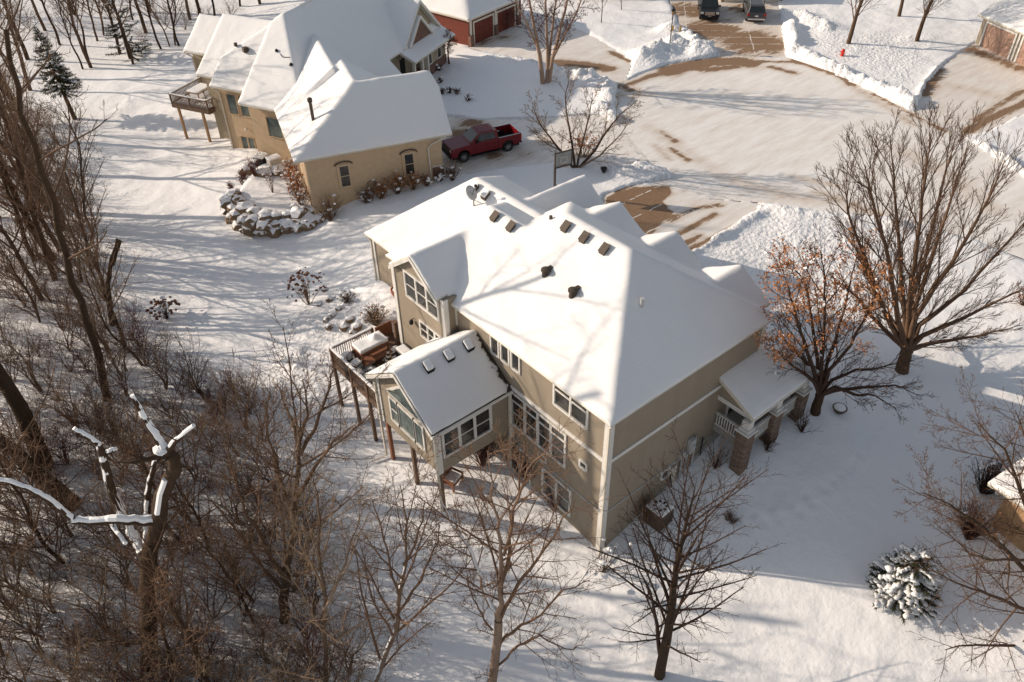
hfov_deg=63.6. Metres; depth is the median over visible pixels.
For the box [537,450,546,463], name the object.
window
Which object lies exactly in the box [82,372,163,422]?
woodland shrub
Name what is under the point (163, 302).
hydrangea shrub
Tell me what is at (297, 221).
boulder
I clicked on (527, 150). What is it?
truck driveway
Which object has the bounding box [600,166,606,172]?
fire pit bowl
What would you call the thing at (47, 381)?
woodland shrub
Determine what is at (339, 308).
rock
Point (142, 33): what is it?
woodland shrub
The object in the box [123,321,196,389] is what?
woodland shrub
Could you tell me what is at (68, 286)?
woodland shrub
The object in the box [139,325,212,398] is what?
woodland shrub
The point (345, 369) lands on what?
deck
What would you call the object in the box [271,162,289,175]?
boulder
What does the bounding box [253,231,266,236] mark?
boulder
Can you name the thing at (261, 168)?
boulder
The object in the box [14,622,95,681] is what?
woodland shrub
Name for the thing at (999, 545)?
budding tree
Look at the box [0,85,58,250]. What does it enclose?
woodland tree
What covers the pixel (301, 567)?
woodland shrub
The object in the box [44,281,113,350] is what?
woodland shrub
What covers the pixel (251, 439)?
woodland shrub
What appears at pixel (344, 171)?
window
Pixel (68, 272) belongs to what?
old tree
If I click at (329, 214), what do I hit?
shrub
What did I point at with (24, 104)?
woodland shrub
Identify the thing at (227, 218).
boulder
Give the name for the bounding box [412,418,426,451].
window
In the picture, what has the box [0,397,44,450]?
woodland shrub
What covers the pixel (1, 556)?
woodland shrub
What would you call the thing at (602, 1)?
sapling
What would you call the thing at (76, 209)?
woodland tree
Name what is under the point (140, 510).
woodland shrub
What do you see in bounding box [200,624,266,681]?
woodland shrub
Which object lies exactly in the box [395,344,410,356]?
grill
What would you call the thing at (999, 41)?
garage door
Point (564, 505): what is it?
window
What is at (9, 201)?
woodland shrub
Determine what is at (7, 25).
woodland tree
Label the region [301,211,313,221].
boulder
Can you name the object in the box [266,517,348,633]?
woodland shrub
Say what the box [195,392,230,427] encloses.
woodland shrub
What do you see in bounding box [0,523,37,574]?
woodland shrub
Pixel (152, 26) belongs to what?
woodland tree
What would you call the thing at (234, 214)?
boulder
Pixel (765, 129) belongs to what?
road
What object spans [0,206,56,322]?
woodland tree
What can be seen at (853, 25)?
yard tree
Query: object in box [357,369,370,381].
patio chair
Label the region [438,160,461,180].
shrub
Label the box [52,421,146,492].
woodland shrub
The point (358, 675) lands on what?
woodland shrub
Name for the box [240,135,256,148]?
window
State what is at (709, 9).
suv
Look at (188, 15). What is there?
woodland shrub
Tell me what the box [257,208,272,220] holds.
boulder
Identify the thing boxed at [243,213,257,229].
boulder
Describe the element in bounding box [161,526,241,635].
woodland shrub
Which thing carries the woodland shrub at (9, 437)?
on the snow ground
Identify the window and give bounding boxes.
[225,93,239,115]
[237,95,249,117]
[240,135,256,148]
[265,116,283,138]
[336,163,353,188]
[385,386,419,421]
[388,394,399,426]
[396,402,415,442]
[401,151,416,176]
[402,268,439,321]
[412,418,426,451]
[419,319,440,341]
[429,53,432,64]
[436,46,441,58]
[441,406,492,458]
[489,335,499,358]
[500,344,509,366]
[509,440,530,485]
[510,351,520,374]
[510,392,566,467]
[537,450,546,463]
[541,466,571,516]
[552,384,588,430]
[578,458,587,472]
[660,467,670,480]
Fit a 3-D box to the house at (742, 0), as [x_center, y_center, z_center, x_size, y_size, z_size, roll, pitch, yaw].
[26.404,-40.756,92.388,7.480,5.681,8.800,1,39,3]
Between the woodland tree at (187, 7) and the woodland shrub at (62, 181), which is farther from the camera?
the woodland tree at (187, 7)
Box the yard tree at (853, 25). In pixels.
[846,0,886,43]
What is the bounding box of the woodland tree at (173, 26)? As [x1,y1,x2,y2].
[138,0,179,45]
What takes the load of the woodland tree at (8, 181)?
on the snow ground
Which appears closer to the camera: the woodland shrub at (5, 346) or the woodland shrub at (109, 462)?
the woodland shrub at (109, 462)
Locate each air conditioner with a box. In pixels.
[253,151,268,165]
[646,495,673,530]
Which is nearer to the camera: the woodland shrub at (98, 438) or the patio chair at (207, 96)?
the woodland shrub at (98, 438)
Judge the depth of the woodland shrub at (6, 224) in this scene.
58.41 m
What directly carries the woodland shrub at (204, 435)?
on the snow ground
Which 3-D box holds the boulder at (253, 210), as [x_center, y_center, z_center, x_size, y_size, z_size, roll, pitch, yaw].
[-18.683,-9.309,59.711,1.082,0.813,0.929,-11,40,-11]
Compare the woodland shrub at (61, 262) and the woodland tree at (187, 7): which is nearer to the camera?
the woodland shrub at (61, 262)
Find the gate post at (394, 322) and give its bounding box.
[391,319,399,344]
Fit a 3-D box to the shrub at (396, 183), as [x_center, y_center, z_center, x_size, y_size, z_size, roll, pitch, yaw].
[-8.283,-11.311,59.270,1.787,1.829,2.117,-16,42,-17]
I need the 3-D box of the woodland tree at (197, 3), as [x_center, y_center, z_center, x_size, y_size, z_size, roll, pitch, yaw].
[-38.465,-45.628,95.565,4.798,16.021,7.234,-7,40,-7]
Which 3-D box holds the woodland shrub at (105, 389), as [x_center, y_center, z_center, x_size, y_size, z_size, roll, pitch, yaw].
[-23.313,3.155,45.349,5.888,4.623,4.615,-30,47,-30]
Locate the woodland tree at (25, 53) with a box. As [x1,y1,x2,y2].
[0,0,29,59]
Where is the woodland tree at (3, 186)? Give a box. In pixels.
[0,86,37,261]
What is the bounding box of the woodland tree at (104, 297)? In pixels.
[46,209,150,347]
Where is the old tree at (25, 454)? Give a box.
[0,360,81,510]
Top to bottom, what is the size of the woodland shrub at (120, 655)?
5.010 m
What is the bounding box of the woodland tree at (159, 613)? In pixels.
[58,515,222,681]
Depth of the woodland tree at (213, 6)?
98.55 m
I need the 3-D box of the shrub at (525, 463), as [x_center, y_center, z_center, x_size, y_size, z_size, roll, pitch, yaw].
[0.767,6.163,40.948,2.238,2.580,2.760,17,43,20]
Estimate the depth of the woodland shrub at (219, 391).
46.54 m
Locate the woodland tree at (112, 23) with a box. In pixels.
[93,0,121,53]
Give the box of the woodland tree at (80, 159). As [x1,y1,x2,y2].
[11,81,111,229]
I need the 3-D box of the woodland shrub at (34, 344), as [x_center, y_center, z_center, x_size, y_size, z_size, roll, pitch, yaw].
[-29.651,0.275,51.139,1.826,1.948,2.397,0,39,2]
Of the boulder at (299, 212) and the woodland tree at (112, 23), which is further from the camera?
the woodland tree at (112, 23)
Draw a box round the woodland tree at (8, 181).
[0,145,87,243]
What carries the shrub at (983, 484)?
on the snow ground
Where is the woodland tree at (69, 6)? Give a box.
[51,0,92,67]
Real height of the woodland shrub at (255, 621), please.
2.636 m
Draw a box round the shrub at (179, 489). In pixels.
[96,406,251,548]
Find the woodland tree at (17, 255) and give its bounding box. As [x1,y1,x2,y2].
[0,174,46,299]
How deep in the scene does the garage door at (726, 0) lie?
90.21 m
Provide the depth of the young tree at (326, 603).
28.86 m
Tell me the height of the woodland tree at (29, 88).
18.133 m
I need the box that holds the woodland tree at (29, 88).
[0,0,46,90]
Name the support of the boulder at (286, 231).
on the snow ground
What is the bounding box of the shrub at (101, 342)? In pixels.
[48,295,142,376]
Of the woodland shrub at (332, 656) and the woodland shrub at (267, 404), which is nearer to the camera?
the woodland shrub at (332, 656)
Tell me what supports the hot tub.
on the deck at (345, 369)
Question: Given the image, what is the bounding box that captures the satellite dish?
[466,184,480,205]
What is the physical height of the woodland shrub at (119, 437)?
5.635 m
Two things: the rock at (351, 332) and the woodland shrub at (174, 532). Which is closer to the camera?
the woodland shrub at (174, 532)
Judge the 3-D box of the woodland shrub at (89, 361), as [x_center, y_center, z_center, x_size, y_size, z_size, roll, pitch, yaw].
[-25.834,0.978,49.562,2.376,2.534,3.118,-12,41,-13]
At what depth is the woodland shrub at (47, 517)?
40.21 m
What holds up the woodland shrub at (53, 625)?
on the snow ground
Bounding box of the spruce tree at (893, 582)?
[866,543,943,624]
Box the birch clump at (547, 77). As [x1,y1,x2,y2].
[504,0,598,83]
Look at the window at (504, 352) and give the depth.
37.89 m
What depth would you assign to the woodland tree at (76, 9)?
87.92 m
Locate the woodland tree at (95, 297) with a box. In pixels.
[43,236,142,365]
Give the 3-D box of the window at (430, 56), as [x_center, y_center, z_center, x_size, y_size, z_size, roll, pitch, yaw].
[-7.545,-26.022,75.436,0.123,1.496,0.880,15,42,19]
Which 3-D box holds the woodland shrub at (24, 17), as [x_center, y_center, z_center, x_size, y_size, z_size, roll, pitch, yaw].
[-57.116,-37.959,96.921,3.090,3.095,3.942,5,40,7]
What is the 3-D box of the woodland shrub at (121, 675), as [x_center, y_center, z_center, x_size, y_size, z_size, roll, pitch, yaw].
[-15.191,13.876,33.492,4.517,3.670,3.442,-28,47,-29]
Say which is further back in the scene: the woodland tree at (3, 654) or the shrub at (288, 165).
the shrub at (288, 165)
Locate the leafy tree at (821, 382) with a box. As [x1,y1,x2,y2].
[752,212,935,422]
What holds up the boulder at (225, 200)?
on the snow ground
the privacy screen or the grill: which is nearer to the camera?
the grill
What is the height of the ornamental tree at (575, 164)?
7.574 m
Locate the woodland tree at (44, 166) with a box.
[4,121,76,218]
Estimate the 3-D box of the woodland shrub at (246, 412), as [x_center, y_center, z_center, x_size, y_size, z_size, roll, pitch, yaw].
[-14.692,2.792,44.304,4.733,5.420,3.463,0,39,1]
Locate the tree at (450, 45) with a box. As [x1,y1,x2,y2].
[443,29,457,63]
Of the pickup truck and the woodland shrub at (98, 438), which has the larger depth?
the pickup truck
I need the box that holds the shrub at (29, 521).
[0,411,104,563]
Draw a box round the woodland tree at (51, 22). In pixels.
[40,0,60,44]
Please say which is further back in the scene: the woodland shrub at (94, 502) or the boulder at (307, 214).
the boulder at (307, 214)
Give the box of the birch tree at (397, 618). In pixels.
[331,433,497,681]
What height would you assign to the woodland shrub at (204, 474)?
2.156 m
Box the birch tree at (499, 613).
[398,403,627,681]
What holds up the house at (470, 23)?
on the snow ground
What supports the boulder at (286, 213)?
on the snow ground
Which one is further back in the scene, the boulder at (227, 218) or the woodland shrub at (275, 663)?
the boulder at (227, 218)
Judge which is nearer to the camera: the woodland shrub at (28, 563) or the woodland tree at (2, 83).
the woodland shrub at (28, 563)
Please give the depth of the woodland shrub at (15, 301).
53.03 m
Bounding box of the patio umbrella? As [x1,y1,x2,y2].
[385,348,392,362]
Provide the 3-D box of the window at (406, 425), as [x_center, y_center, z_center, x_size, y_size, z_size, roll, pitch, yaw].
[-4.999,3.886,39.182,0.123,1.637,1.461,-28,47,-29]
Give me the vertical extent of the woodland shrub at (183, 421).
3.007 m
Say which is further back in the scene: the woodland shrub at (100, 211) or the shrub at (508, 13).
the shrub at (508, 13)
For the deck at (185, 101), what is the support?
on the snow ground
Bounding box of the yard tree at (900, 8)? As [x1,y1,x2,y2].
[897,0,903,16]
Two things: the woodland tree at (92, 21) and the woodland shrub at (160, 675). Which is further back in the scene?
the woodland tree at (92, 21)
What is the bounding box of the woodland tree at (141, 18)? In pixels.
[134,0,147,31]
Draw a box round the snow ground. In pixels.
[0,0,1023,681]
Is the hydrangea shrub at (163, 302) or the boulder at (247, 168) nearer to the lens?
the hydrangea shrub at (163, 302)
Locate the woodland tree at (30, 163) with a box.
[0,106,69,234]
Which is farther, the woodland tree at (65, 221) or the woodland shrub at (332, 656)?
the woodland tree at (65, 221)
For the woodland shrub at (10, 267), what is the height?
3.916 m
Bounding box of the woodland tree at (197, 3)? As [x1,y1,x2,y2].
[195,0,200,13]
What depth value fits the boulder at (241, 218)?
59.47 m
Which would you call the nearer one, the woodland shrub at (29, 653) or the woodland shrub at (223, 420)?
the woodland shrub at (29, 653)
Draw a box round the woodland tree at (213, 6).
[211,0,215,15]
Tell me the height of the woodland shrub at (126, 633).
4.026 m
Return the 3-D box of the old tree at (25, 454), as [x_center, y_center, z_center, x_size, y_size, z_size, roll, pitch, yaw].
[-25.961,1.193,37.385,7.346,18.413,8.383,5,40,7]
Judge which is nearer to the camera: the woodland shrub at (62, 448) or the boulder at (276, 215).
the woodland shrub at (62, 448)
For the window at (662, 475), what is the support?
in the house at (620, 333)
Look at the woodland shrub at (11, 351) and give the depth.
49.41 m
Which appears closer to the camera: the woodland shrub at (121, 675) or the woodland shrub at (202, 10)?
the woodland shrub at (121, 675)
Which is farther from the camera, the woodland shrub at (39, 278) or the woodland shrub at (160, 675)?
the woodland shrub at (39, 278)
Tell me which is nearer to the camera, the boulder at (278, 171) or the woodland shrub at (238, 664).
the woodland shrub at (238, 664)
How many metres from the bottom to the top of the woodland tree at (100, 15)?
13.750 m
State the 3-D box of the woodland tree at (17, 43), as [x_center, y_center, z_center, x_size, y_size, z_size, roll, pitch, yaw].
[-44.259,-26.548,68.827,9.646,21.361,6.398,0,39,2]
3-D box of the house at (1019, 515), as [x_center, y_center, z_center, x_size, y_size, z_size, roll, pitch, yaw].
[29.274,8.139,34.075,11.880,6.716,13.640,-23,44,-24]
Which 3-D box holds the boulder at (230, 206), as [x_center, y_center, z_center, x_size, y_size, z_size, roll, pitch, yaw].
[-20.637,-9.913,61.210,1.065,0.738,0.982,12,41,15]
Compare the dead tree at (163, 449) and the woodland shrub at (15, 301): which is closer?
the dead tree at (163, 449)
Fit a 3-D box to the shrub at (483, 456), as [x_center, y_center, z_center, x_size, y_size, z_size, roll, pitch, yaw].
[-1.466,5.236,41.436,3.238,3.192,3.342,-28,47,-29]
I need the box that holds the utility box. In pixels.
[265,153,281,164]
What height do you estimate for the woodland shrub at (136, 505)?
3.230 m
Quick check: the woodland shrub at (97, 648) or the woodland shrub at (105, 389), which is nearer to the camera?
the woodland shrub at (97, 648)
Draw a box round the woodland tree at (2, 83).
[0,15,69,230]
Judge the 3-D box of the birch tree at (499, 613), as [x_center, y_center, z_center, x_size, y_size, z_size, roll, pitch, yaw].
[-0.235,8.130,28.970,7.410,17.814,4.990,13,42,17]
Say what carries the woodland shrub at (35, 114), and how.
on the snow ground
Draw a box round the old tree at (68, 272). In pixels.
[0,0,135,401]
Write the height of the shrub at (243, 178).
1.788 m
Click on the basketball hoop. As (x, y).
(563, 158)
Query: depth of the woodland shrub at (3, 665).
34.40 m
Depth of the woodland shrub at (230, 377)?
47.12 m
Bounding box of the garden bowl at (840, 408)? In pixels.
[832,402,847,413]
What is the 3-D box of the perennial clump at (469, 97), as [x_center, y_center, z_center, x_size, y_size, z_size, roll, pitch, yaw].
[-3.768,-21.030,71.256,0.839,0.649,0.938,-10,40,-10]
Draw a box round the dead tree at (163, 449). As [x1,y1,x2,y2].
[0,394,201,671]
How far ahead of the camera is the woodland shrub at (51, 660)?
32.87 m
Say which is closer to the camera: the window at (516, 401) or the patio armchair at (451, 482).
the window at (516, 401)
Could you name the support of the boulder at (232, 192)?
on the snow ground
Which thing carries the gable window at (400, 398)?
in the house at (620, 333)
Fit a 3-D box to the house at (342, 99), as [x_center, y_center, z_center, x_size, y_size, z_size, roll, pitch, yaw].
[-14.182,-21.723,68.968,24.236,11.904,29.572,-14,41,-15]
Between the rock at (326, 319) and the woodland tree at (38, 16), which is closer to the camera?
the rock at (326, 319)
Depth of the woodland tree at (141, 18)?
96.08 m
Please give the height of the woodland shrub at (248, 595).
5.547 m
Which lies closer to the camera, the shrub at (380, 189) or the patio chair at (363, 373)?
the patio chair at (363, 373)
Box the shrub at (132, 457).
[90,403,219,539]
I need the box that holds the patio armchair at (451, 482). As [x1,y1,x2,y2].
[443,467,463,492]
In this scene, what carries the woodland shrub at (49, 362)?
on the snow ground
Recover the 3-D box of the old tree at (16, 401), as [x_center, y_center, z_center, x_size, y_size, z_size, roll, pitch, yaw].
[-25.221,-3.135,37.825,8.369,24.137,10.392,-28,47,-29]
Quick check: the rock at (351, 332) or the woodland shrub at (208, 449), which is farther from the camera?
the rock at (351, 332)
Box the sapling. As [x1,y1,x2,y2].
[593,0,606,22]
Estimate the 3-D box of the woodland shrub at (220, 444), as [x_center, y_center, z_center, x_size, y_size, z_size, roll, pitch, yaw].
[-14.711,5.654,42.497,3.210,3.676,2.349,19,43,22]
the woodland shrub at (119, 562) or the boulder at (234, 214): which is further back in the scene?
the boulder at (234, 214)
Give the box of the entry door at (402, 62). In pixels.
[399,58,405,73]
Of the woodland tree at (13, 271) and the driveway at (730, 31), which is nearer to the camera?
the woodland tree at (13, 271)
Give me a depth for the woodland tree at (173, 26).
90.14 m
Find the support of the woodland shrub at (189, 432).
on the snow ground
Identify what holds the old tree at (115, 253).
on the snow ground
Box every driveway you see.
[441,114,647,173]
[469,16,631,87]
[601,178,759,250]
[669,0,785,58]
[915,43,1023,134]
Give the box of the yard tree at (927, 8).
[915,0,949,41]
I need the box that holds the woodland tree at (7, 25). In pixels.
[0,0,61,210]
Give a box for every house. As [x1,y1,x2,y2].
[183,0,454,214]
[364,174,818,557]
[421,0,520,48]
[720,0,781,1]
[975,0,1023,65]
[988,457,1023,552]
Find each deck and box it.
[168,77,215,141]
[329,327,400,441]
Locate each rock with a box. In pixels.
[323,315,330,322]
[325,296,333,302]
[325,323,333,330]
[330,311,336,316]
[335,305,343,311]
[339,321,349,331]
[345,315,354,323]
[348,329,357,336]
[353,322,361,330]
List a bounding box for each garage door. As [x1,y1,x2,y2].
[474,15,492,42]
[497,6,513,31]
[726,0,777,1]
[980,24,1014,57]
[1016,41,1023,65]
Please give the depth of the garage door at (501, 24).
84.35 m
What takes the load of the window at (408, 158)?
in the house at (342, 99)
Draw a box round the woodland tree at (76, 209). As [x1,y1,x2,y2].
[31,120,112,303]
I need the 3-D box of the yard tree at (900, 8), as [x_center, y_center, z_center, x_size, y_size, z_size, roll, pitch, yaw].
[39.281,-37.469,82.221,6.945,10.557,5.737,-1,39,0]
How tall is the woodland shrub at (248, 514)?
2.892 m
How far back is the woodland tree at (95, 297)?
45.88 m
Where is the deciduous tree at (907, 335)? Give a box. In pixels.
[805,96,1023,374]
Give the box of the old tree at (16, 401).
[0,142,53,471]
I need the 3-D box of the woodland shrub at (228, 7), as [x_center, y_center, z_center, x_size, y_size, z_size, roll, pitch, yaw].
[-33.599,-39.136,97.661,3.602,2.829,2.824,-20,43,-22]
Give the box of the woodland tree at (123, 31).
[94,0,146,64]
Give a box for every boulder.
[219,194,231,209]
[220,207,227,214]
[225,188,241,197]
[225,212,232,223]
[227,202,235,211]
[229,208,240,220]
[231,220,241,230]
[232,195,245,204]
[234,201,255,213]
[237,212,247,224]
[239,161,256,175]
[241,225,255,235]
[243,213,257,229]
[246,206,260,215]
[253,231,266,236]
[255,163,272,177]
[255,218,273,230]
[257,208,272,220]
[266,227,282,238]
[270,210,281,219]
[270,219,279,227]
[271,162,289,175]
[278,218,293,229]
[281,228,291,233]
[282,209,290,218]
[289,223,303,231]
[290,204,308,218]
[292,219,300,224]
[300,216,316,231]
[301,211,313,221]
[308,205,313,213]
[310,213,326,223]
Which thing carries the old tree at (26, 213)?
on the snow ground
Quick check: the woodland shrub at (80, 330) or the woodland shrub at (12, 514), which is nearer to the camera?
the woodland shrub at (12, 514)
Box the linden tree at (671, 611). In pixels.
[575,417,786,680]
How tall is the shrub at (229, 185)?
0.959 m
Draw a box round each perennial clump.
[436,63,442,70]
[445,86,452,92]
[464,93,472,101]
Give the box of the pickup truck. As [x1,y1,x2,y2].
[441,123,521,161]
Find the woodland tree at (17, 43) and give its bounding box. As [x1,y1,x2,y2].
[0,0,44,128]
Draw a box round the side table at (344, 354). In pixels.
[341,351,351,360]
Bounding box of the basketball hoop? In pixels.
[553,149,572,186]
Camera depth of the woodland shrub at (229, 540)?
37.38 m
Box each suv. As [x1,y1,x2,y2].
[698,0,720,18]
[743,0,766,20]
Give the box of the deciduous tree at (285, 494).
[167,298,398,624]
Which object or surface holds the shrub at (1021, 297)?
on the snow ground
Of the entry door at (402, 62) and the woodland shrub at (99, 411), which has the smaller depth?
the woodland shrub at (99, 411)
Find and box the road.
[616,56,1023,258]
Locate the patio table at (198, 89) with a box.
[186,83,207,102]
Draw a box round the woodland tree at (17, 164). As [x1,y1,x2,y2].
[0,13,81,280]
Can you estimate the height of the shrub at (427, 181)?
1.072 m
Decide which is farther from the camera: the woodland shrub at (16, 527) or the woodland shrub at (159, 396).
the woodland shrub at (159, 396)
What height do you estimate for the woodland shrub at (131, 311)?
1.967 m
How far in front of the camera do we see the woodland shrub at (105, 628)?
35.16 m
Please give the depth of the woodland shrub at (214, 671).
34.14 m
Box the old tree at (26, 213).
[0,140,55,259]
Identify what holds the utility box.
on the snow ground
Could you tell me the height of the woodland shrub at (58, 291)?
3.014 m
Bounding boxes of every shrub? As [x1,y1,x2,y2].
[0,158,35,226]
[0,196,48,258]
[0,209,63,274]
[0,232,33,278]
[0,247,25,288]
[0,251,20,284]
[0,253,44,306]
[0,269,56,317]
[0,301,18,335]
[0,309,49,391]
[0,314,41,379]
[0,331,17,363]
[0,363,22,397]
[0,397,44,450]
[0,404,81,505]
[0,405,26,469]
[0,411,104,563]
[0,422,23,485]
[0,471,32,525]
[0,486,52,542]
[0,497,44,569]
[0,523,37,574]
[0,533,38,598]
[0,540,67,613]
[0,545,19,607]
[0,554,40,623]
[0,573,59,655]
[0,587,70,649]
[0,600,115,681]
[0,610,44,681]
[0,614,68,681]
[1,437,99,511]
[1,481,93,574]
[2,394,51,433]
[2,415,57,462]
[2,490,68,550]
[5,334,62,379]
[5,460,79,537]
[8,6,35,29]
[11,379,54,425]
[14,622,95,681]
[17,272,78,330]
[17,534,138,631]
[20,256,54,301]
[20,328,47,358]
[20,411,85,473]
[20,599,122,667]
[21,165,78,212]
[22,93,45,134]
[22,360,77,406]
[22,538,85,594]
[23,97,62,146]
[25,100,52,121]
[25,238,62,272]
[28,379,94,421]
[29,287,104,351]
[31,227,100,282]
[31,603,147,681]
[32,324,91,371]
[32,364,94,438]
[32,640,125,681]
[33,488,173,564]
[37,272,81,309]
[42,141,61,163]
[42,343,148,438]
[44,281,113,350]
[45,211,88,264]
[46,562,139,671]
[47,410,167,469]
[48,295,142,376]
[48,536,114,589]
[49,164,99,213]
[50,164,85,192]
[50,499,141,590]
[51,470,156,554]
[52,272,92,298]
[52,311,87,344]
[52,323,119,388]
[52,370,135,458]
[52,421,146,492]
[59,620,171,681]
[62,336,102,381]
[63,381,146,445]
[63,598,131,658]
[64,458,137,546]
[66,268,133,301]
[67,429,110,482]
[70,197,117,240]
[71,392,133,453]
[79,239,108,275]
[81,385,158,473]
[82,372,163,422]
[85,638,193,681]
[88,495,150,557]
[89,336,146,396]
[90,403,219,539]
[90,534,187,637]
[91,330,131,371]
[93,596,173,661]
[96,406,251,548]
[104,314,165,367]
[109,309,164,359]
[116,451,198,521]
[117,293,144,321]
[117,367,194,421]
[118,625,199,681]
[119,422,164,445]
[122,641,202,681]
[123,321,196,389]
[123,493,153,527]
[126,656,191,681]
[127,603,224,681]
[129,22,151,42]
[133,346,211,393]
[134,408,238,478]
[138,494,218,569]
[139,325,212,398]
[140,387,199,434]
[141,505,196,560]
[145,295,180,319]
[146,3,172,23]
[154,388,223,432]
[157,594,241,681]
[158,391,238,465]
[158,588,216,636]
[159,592,216,641]
[161,501,298,635]
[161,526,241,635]
[169,369,205,397]
[172,505,228,541]
[173,5,193,29]
[175,617,290,681]
[176,518,266,611]
[179,446,252,524]
[181,452,224,494]
[188,373,218,405]
[188,422,234,472]
[189,389,246,455]
[190,649,236,681]
[191,4,216,17]
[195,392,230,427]
[197,347,280,428]
[197,384,243,416]
[197,436,276,508]
[200,367,242,407]
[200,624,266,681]
[202,502,268,577]
[203,357,252,396]
[203,549,265,630]
[204,419,254,475]
[205,632,303,681]
[211,419,325,489]
[212,468,312,533]
[213,350,311,452]
[217,0,241,15]
[217,496,273,545]
[219,615,308,680]
[221,517,336,617]
[223,410,283,453]
[225,378,265,421]
[225,594,283,655]
[226,181,234,189]
[231,491,266,536]
[231,604,279,669]
[232,458,283,518]
[234,473,334,567]
[235,168,248,184]
[237,528,303,584]
[237,562,360,648]
[239,632,348,681]
[240,616,325,681]
[241,155,260,175]
[241,517,289,559]
[251,590,344,681]
[261,481,291,518]
[261,583,388,681]
[262,164,276,192]
[262,479,314,543]
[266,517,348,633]
[275,157,297,177]
[277,165,300,180]
[280,173,305,193]
[281,166,301,189]
[281,473,344,542]
[284,267,327,304]
[285,653,394,681]
[286,180,306,202]
[288,184,310,206]
[309,194,343,220]
[313,594,392,675]
[334,290,355,303]
[355,188,373,203]
[358,299,390,325]
[367,179,391,198]
[383,170,407,193]
[401,168,421,191]
[419,174,434,186]
[434,172,445,180]
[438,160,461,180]
[471,441,506,467]
[498,6,516,29]
[506,443,540,482]
[536,493,556,512]
[562,131,602,157]
[583,537,632,580]
[634,490,664,523]
[702,439,729,468]
[724,509,742,523]
[760,432,780,452]
[788,408,823,432]
[950,488,1011,550]
[966,447,1015,495]
[1009,283,1023,305]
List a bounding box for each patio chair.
[203,89,209,98]
[346,350,363,367]
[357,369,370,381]
[361,364,373,383]
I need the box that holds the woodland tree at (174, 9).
[141,0,189,44]
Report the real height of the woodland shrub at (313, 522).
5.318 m
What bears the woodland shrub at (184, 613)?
on the snow ground
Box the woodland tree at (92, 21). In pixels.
[71,0,100,40]
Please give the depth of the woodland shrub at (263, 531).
39.33 m
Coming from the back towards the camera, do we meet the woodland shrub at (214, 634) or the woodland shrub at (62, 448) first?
the woodland shrub at (62, 448)
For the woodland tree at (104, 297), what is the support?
on the snow ground
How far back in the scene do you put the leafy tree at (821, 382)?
37.19 m
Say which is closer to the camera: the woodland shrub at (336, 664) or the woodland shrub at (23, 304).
the woodland shrub at (336, 664)
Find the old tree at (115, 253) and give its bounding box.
[105,238,121,326]
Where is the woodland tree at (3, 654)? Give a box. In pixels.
[0,563,32,656]
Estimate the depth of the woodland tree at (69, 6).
85.20 m
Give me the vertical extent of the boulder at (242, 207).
0.917 m
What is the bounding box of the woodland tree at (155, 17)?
[133,0,179,45]
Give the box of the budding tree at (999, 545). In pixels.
[891,364,1023,681]
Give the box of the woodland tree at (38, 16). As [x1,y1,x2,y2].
[30,0,46,30]
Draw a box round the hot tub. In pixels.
[351,330,392,367]
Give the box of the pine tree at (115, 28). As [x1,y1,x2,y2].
[99,0,152,60]
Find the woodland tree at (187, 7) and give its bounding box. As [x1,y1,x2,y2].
[185,0,191,19]
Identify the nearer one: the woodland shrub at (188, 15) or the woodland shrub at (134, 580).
the woodland shrub at (134, 580)
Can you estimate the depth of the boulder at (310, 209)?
59.42 m
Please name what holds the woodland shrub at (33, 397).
on the snow ground
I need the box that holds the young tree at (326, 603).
[236,377,401,681]
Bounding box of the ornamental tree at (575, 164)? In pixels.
[520,64,644,167]
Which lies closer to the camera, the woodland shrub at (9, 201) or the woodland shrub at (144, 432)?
the woodland shrub at (144, 432)
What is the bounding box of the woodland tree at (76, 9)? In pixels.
[62,0,89,57]
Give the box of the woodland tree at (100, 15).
[55,0,104,35]
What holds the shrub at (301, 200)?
on the snow ground
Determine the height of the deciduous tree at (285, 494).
16.878 m
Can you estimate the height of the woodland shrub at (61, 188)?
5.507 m
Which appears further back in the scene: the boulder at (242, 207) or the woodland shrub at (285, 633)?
the boulder at (242, 207)
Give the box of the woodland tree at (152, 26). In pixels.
[122,0,161,48]
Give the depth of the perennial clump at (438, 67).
76.95 m
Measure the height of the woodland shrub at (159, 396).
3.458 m
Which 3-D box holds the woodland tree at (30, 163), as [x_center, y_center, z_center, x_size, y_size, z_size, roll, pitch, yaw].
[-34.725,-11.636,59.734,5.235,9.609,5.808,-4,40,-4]
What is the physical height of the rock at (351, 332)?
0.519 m
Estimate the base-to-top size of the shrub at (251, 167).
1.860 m
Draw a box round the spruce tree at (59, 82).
[32,26,82,119]
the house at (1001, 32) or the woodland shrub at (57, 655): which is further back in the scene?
the house at (1001, 32)
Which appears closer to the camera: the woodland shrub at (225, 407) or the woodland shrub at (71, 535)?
the woodland shrub at (71, 535)
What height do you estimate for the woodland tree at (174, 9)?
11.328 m
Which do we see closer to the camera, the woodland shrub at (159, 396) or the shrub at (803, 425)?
the shrub at (803, 425)
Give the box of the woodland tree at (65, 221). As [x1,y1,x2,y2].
[11,120,104,281]
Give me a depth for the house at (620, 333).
37.96 m
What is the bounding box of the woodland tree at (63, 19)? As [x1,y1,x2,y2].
[45,0,83,68]
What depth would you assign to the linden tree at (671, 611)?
29.24 m
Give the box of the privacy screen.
[375,320,392,335]
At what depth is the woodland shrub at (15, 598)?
36.77 m
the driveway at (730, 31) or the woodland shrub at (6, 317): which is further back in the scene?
the driveway at (730, 31)
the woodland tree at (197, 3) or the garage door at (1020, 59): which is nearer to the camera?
the garage door at (1020, 59)
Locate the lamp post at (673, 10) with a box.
[669,7,675,42]
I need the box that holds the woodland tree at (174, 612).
[90,485,220,681]

